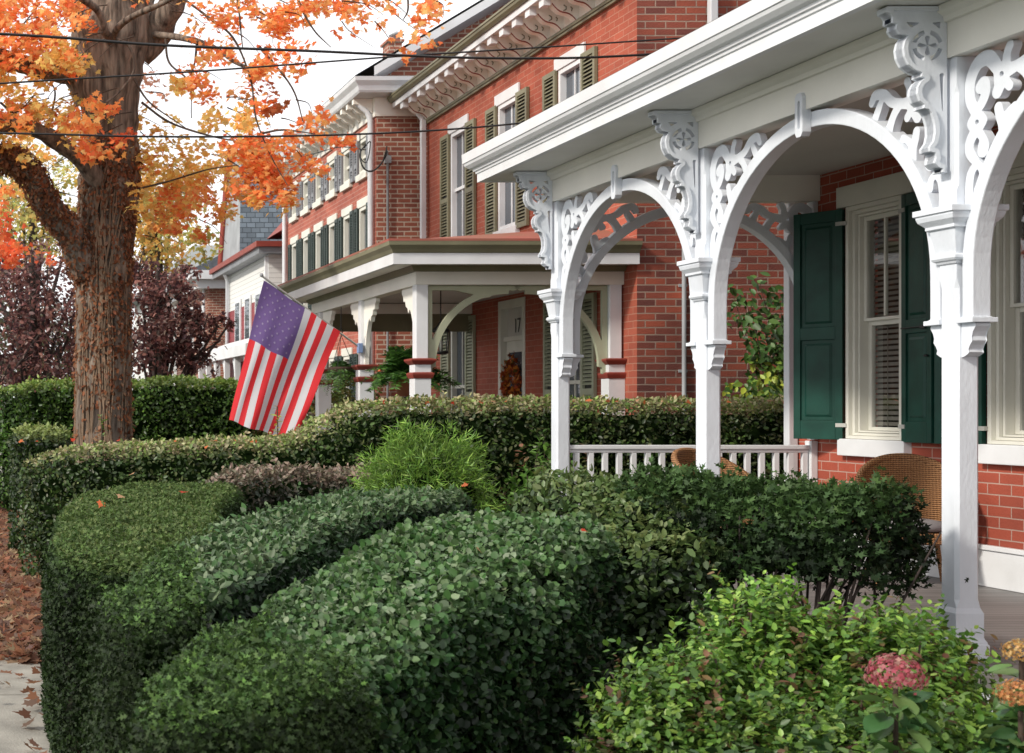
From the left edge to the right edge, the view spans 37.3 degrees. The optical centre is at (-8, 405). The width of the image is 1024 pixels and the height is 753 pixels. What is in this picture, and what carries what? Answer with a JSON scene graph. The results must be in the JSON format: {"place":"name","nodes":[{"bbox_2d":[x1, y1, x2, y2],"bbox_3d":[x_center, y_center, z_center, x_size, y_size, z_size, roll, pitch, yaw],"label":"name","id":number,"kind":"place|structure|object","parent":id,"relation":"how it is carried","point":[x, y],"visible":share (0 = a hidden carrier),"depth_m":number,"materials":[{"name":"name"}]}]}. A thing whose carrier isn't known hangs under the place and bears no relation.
{"place":"outdoors","nodes":[
{"label":"outdoors","id":0,"kind":"place"},
{"bbox_2d":[0,454,51,752],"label":"sidewalk","id":1,"kind":"structure","parent":0,"point":[14,734],"depth_m":7.07,"materials":[{"name":"concrete"}]},
{"bbox_2d":[0,506,82,752],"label":"fallen leaves","id":2,"kind":"object","parent":1,"relation":"on","point":[20,601],"visible":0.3,"depth_m":9.97,"materials":[{"name":"brown plant"}]},
{"bbox_2d":[132,245,218,390],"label":"distant house","id":3,"kind":"structure","parent":0,"point":[192,254],"depth_m":52.82,"materials":[{"name":"stone"}]},
{"bbox_2d":[166,256,225,387],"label":"brick house","id":4,"kind":"structure","parent":0,"point":[214,303],"depth_m":38.50,"materials":[{"name":"white paint"}]},
{"bbox_2d":[198,139,281,389],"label":"house","id":5,"kind":"structure","parent":0,"point":[251,251],"depth_m":33.40,"materials":[{"name":"white"}]},
{"bbox_2d":[235,299,240,341],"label":"window frame","id":6,"kind":"structure","parent":5,"relation":"in","point":[238,302],"depth_m":33.42,"materials":[{"name":"white paint"}]},
{"bbox_2d":[244,295,250,338],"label":"window frame","id":7,"kind":"structure","parent":5,"relation":"in","point":[247,299],"depth_m":32.22,"materials":[{"name":"white paint"}]},
{"bbox_2d":[255,290,260,311],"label":"window frame","id":8,"kind":"structure","parent":5,"relation":"in","point":[257,294],"depth_m":31.12,"materials":[{"name":"white paint"}]},
{"bbox_2d":[0,0,479,397],"label":"sky","id":9,"kind":"structure","parent":0,"point":[323,80],"materials":[{"name":"white"}]},
{"bbox_2d":[0,414,663,752],"bbox_3d":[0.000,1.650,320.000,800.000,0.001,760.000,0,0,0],"label":"ground","id":10,"kind":"structure","parent":0,"point":[70,704],"depth_m":7.39,"materials":[{"name":"soil"}]},
{"bbox_2d":[0,236,75,415],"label":"plum tree","id":11,"kind":"object","parent":10,"relation":"on","point":[30,352],"visible":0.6,"depth_m":26.91,"materials":[{"name":"purple plant"}]},
{"bbox_2d":[0,134,76,375],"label":"autumn tree","id":12,"kind":"object","parent":10,"relation":"on","point":[24,212],"visible":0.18,"depth_m":41.88,"materials":[{"name":"orange plant"}]},
{"bbox_2d":[6,421,72,555],"bbox_3d":[0.536,0.930,14.611,0.787,1.523,0.814,0,0,0],"label":"hedge","id":13,"kind":"object","parent":10,"relation":"on","point":[46,433],"visible":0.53,"depth_m":14.41,"materials":[{"name":"green plant"}]},
{"bbox_2d":[0,265,134,389],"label":"bare tree","id":14,"kind":"object","parent":10,"relation":"on","point":[7,346],"visible":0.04,"depth_m":79.44,"materials":[{"name":"brown plant"}]},
{"bbox_2d":[96,415,107,452],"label":"tall weed","id":15,"kind":"object","parent":10,"relation":"on","point":[102,433],"visible":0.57,"depth_m":13.10,"materials":[{"name":"green plant"}]},
{"bbox_2d":[37,477,247,752],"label":"yew hedge","id":16,"kind":"object","parent":10,"relation":"on","point":[111,541],"visible":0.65,"depth_m":6.29,"materials":[{"name":"green plant"}]},
{"bbox_2d":[0,374,291,511],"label":"hedge","id":17,"kind":"object","parent":10,"relation":"on","point":[166,408],"visible":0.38,"depth_m":20.00,"materials":[{"name":"green plant"}]},
{"bbox_2d":[133,151,208,359],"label":"autumn tree","id":18,"kind":"object","parent":10,"relation":"on","point":[159,251],"visible":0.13,"depth_m":45.64,"materials":[{"name":"orange plant"}]},
{"bbox_2d":[131,254,236,387],"bbox_3d":[3.332,-0.691,26.098,2.836,4.696,2.162,0,0,0],"label":"plum tree","id":19,"kind":"object","parent":10,"relation":"on","point":[161,344],"visible":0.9,"depth_m":25.93,"materials":[{"name":"purple plant"}]},
{"bbox_2d":[0,0,452,462],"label":"maple tree","id":20,"kind":"object","parent":10,"relation":"on","point":[109,106],"visible":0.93,"depth_m":17.21,"materials":[{"name":"orange plant"}]},
{"bbox_2d":[0,137,143,462],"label":"trunk","id":21,"kind":"object","parent":20,"relation":"attached to","point":[100,229],"visible":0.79,"depth_m":17.64,"materials":[{"name":"brown plant"}]},
{"bbox_2d":[270,406,282,452],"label":"tall weed","id":22,"kind":"object","parent":10,"relation":"on","point":[275,424],"visible":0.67,"depth_m":13.10,"materials":[{"name":"green plant"}]},
{"bbox_2d":[80,478,476,752],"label":"hedge","id":23,"kind":"object","parent":10,"relation":"on","point":[257,561],"visible":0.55,"depth_m":5.29,"materials":[{"name":"green plant"}]},
{"bbox_2d":[19,370,848,551],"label":"fallen leaves","id":24,"kind":"object","parent":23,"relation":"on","point":[100,504],"visible":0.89,"depth_m":12.21,"materials":[{"name":"orange plant"}]},
{"bbox_2d":[204,457,387,517],"bbox_3d":[2.622,1.067,11.040,2.110,1.275,0.993,0,0,-15],"label":"hedge","id":25,"kind":"object","parent":10,"relation":"on","point":[258,492],"visible":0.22,"depth_m":10.78,"materials":[{"name":"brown plant"}]},
{"bbox_2d":[248,364,385,452],"bbox_3d":[4.881,0.493,20.215,2.463,2.281,2.052,0,0,0],"label":"garden shrub","id":26,"kind":"object","parent":10,"relation":"on","point":[335,399],"visible":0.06,"depth_m":19.97,"materials":[{"name":"green plant"}]},
{"bbox_2d":[117,505,630,752],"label":"hedge","id":27,"kind":"object","parent":10,"relation":"on","point":[441,633],"visible":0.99,"depth_m":4.73,"materials":[{"name":"green plant"}]},
{"bbox_2d":[274,0,510,426],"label":"brick house","id":28,"kind":"structure","parent":10,"relation":"on","point":[351,206],"depth_m":21.40,"materials":[{"name":"brick"}]},
{"bbox_2d":[292,243,295,279],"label":"window frame","id":29,"kind":"structure","parent":28,"relation":"in","point":[294,245],"depth_m":27.19,"materials":[{"name":"paint"}]},
{"bbox_2d":[292,190,295,215],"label":"window frame","id":30,"kind":"structure","parent":28,"relation":"in","point":[293,208],"depth_m":27.19,"materials":[{"name":"paint"}]},
{"bbox_2d":[303,237,307,307],"bbox_3d":[6.164,-2.485,26.000,0.132,1.570,0.478,0,0,0],"label":"window frame","id":31,"kind":"structure","parent":28,"relation":"in","point":[305,241],"depth_m":26.18,"materials":[{"name":"paint"}]},
{"bbox_2d":[303,179,307,208],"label":"window frame","id":32,"kind":"structure","parent":28,"relation":"in","point":[305,183],"depth_m":26.18,"materials":[{"name":"paint"}]},
{"bbox_2d":[316,230,320,269],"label":"window frame","id":33,"kind":"structure","parent":28,"relation":"in","point":[318,234],"depth_m":25.19,"materials":[{"name":"paint"}]},
{"bbox_2d":[316,171,320,200],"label":"window frame","id":34,"kind":"structure","parent":28,"relation":"in","point":[318,179],"depth_m":25.19,"materials":[{"name":"paint"}]},
{"bbox_2d":[273,135,386,171],"bbox_3d":[5.150,-4.057,22.436,0.470,0.797,3.464,0,0,-34],"label":"service cable","id":35,"kind":"object","parent":28,"relation":"attached to","point":[360,158],"visible":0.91,"depth_m":21.09,"materials":[{"name":"black rubber"}]},
{"bbox_2d":[329,223,333,264],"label":"window frame","id":36,"kind":"structure","parent":28,"relation":"in","point":[331,227],"depth_m":24.19,"materials":[{"name":"paint"}]},
{"bbox_2d":[329,160,333,192],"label":"window frame","id":37,"kind":"structure","parent":28,"relation":"in","point":[331,182],"depth_m":24.19,"materials":[{"name":"paint"}]},
{"bbox_2d":[329,358,333,404],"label":"window frame","id":38,"kind":"structure","parent":28,"relation":"in","point":[330,360],"depth_m":24.19,"materials":[{"name":"paint"}]},
{"bbox_2d":[344,215,348,257],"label":"window frame","id":39,"kind":"structure","parent":28,"relation":"in","point":[346,219],"depth_m":23.19,"materials":[{"name":"paint"}]},
{"bbox_2d":[344,149,348,182],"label":"window frame","id":40,"kind":"structure","parent":28,"relation":"in","point":[346,154],"depth_m":23.19,"materials":[{"name":"paint"}]},
{"bbox_2d":[344,356,348,415],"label":"window frame","id":41,"kind":"structure","parent":28,"relation":"in","point":[346,358],"depth_m":23.17,"materials":[{"name":"paint"}]},
{"bbox_2d":[359,205,365,252],"bbox_3d":[6.164,-2.485,22.000,0.132,1.570,0.478,0,0,0],"label":"window frame","id":42,"kind":"structure","parent":28,"relation":"in","point":[362,211],"depth_m":22.18,"materials":[{"name":"paint"}]},
{"bbox_2d":[359,137,365,173],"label":"window frame","id":43,"kind":"structure","parent":28,"relation":"in","point":[363,142],"depth_m":22.18,"materials":[{"name":"paint"}]},
{"bbox_2d":[17,390,783,577],"bbox_3d":[4.640,0.776,12.599,8.849,1.842,1.063,0,0,-1],"label":"hedge","id":44,"kind":"object","parent":10,"relation":"on","point":[505,432],"visible":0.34,"depth_m":12.27,"materials":[{"name":"green plant"}]},
{"bbox_2d":[345,416,507,515],"bbox_3d":[3.002,0.854,9.177,1.232,1.592,1.229,0,0,0],"label":"cypress shrub","id":45,"kind":"object","parent":10,"relation":"on","point":[425,466],"visible":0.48,"depth_m":9.04,"materials":[{"name":"green plant"}]},
{"bbox_2d":[277,0,783,434],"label":"brick house","id":46,"kind":"structure","parent":10,"relation":"on","point":[474,259],"depth_m":15.37,"materials":[{"name":"brick"}]},
{"bbox_2d":[0,122,521,137],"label":"power line","id":47,"kind":"object","parent":46,"relation":"attached to","point":[98,135],"visible":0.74,"depth_m":12.62,"materials":[{"name":"black rubber"}]},
{"bbox_2d":[229,273,362,434],"bbox_3d":[3.727,-0.624,16.399,1.685,2.020,0.266,0,0,-5],"label":"flag","id":48,"kind":"object","parent":46,"relation":"attached to","point":[291,344],"visible":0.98,"depth_m":16.39,"materials":[{"name":"multicoloured fabric"}]},
{"bbox_2d":[0,32,650,59],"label":"power line","id":49,"kind":"object","parent":46,"relation":"attached to","point":[295,50],"visible":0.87,"depth_m":12.69,"materials":[{"name":"black rubber"}]},
{"bbox_2d":[315,307,355,397],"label":"hanging fern","id":50,"kind":"object","parent":46,"relation":"hanging from","point":[338,371],"visible":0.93,"depth_m":17.54,"materials":[{"name":"green plant"}]},
{"bbox_2d":[0,37,680,83],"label":"power line","id":51,"kind":"object","parent":46,"relation":"attached to","point":[329,61],"visible":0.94,"depth_m":12.88,"materials":[{"name":"black rubber"}]},
{"bbox_2d":[359,345,461,412],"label":"potted fern","id":52,"kind":"object","parent":46,"relation":"on","point":[396,367],"visible":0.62,"depth_m":15.56,"materials":[{"name":"green plant"}]},
{"bbox_2d":[432,291,450,354],"bbox_3d":[5.360,-1.030,16.000,0.240,0.840,0.208,0,0,0],"label":"hanging lantern","id":53,"kind":"object","parent":46,"relation":"hanging from","point":[440,346],"visible":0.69,"depth_m":15.98,"materials":[{"name":"black metal"}]},
{"bbox_2d":[451,126,464,236],"bbox_3d":[6.844,-3.170,19.470,0.132,1.680,0.638,0,0,0],"label":"window frame","id":54,"kind":"structure","parent":46,"relation":"in","point":[458,137],"depth_m":19.67,"materials":[{"name":"white paint"}]},
{"bbox_2d":[451,332,464,412],"bbox_3d":[6.844,-0.275,19.470,0.132,1.950,0.638,0,0,0],"label":"window frame","id":55,"kind":"structure","parent":46,"relation":"in","point":[457,338],"depth_m":19.67,"materials":[{"name":"paint"}]},
{"bbox_2d":[498,97,514,230],"bbox_3d":[6.844,-3.170,17.620,0.132,1.680,0.638,0,0,0],"label":"window frame","id":56,"kind":"structure","parent":46,"relation":"in","point":[506,111],"depth_m":17.82,"materials":[{"name":"white paint"}]},
{"bbox_2d":[500,352,521,408],"bbox_3d":[6.741,-0.331,17.435,0.183,0.764,0.680,0,0,0],"label":"wreath","id":57,"kind":"object","parent":46,"relation":"attached to","point":[511,367],"visible":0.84,"depth_m":17.35,"materials":[{"name":"brown plant"}]},
{"bbox_2d":[506,340,521,409],"bbox_3d":[6.876,0.175,17.500,0.048,2.049,0.718,0,0,0],"label":"door","id":58,"kind":"structure","parent":46,"relation":"in","point":[512,346],"depth_m":17.52,"materials":[{"name":"paint"}]},
{"bbox_2d":[558,59,579,102],"bbox_3d":[6.844,-3.170,15.710,0.132,1.680,0.638,0,0,0],"label":"window frame","id":59,"kind":"structure","parent":46,"relation":"in","point":[568,76],"depth_m":15.87,"materials":[{"name":"white paint"}]},
{"bbox_2d":[570,361,579,412],"bbox_3d":[6.844,-0.275,15.710,0.132,1.950,0.638,0,0,0],"label":"window frame","id":60,"kind":"structure","parent":46,"relation":"in","point":[575,380],"depth_m":15.70,"materials":[{"name":"paint"}]},
{"bbox_2d":[494,436,596,513],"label":"garden shrub","id":61,"kind":"object","parent":10,"relation":"on","point":[525,477],"visible":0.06,"depth_m":11.71,"materials":[{"name":"green plant"}]},
{"bbox_2d":[501,460,735,750],"bbox_3d":[3.295,1.020,6.969,1.022,1.426,1.544,0,0,0],"label":"hedge","id":62,"kind":"object","parent":10,"relation":"on","point":[652,582],"visible":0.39,"depth_m":6.49,"materials":[{"name":"green plant"}]},
{"bbox_2d":[722,271,783,413],"bbox_3d":[7.845,0.147,13.439,1.012,3.012,0.652,0,0,0],"label":"shrub","id":63,"kind":"object","parent":10,"relation":"on","point":[762,360],"visible":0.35,"depth_m":13.46,"materials":[{"name":"green plant"}]},
{"bbox_2d":[601,455,968,639],"bbox_3d":[3.745,0.954,6.673,1.446,1.414,1.682,0,0,0],"label":"yew bush","id":64,"kind":"object","parent":10,"relation":"on","point":[835,522],"visible":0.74,"depth_m":6.27,"materials":[{"name":"green plant"}]},
{"bbox_2d":[563,561,1023,752],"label":"spirea bush","id":65,"kind":"object","parent":10,"relation":"on","point":[740,682],"visible":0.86,"depth_m":4.54,"materials":[{"name":"green plant"}]},
{"bbox_2d":[672,726,1023,752],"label":"ground shrub","id":66,"kind":"object","parent":10,"relation":"on","point":[823,745],"visible":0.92,"depth_m":3.79,"materials":[{"name":"green plant"}]},
{"bbox_2d":[847,653,941,752],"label":"hydrangea","id":67,"kind":"object","parent":10,"relation":"on","point":[904,717],"visible":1,"depth_m":3.87,"materials":[{"name":"pink plant"}]},
{"bbox_2d":[972,678,1023,752],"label":"hydrangea","id":68,"kind":"object","parent":10,"relation":"on","point":[1000,734],"visible":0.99,"depth_m":3.89,"materials":[{"name":"orange plant"}]},
{"bbox_2d":[984,638,1023,746],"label":"hydrangea","id":69,"kind":"object","parent":10,"relation":"on","point":[1005,713],"visible":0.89,"depth_m":4.01,"materials":[{"name":"green plant"}]},
{"bbox_2d":[461,0,1023,711],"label":"brick house","id":70,"kind":"structure","parent":0,"point":[873,150],"depth_m":8.86,"materials":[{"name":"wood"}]},
{"bbox_2d":[671,448,759,527],"bbox_3d":[5.705,0.788,10.482,0.745,0.901,0.682,0,0,-25],"label":"wicker chair","id":71,"kind":"object","parent":70,"relation":"on","point":[679,456],"visible":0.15,"depth_m":10.72,"materials":[{"name":"brown wicker"}]},
{"bbox_2d":[846,194,903,440],"bbox_3d":[6.930,-0.643,10.280,0.340,2.074,0.880,0,0,0],"label":"window frame","id":72,"kind":"structure","parent":70,"relation":"in","point":[862,321],"depth_m":10.50,"materials":[{"name":"paint"}]},
{"bbox_2d":[855,453,941,583],"bbox_3d":[6.353,0.788,9.277,0.640,0.901,0.586,0,0,25],"label":"wicker chair","id":73,"kind":"object","parent":70,"relation":"on","point":[924,472],"visible":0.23,"depth_m":9.43,"materials":[{"name":"brown wicker"}]},
{"bbox_2d":[987,166,1023,444],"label":"window frame","id":74,"kind":"structure","parent":70,"relation":"in","point":[1005,337],"depth_m":9.01,"materials":[{"name":"paint"}]}
]}

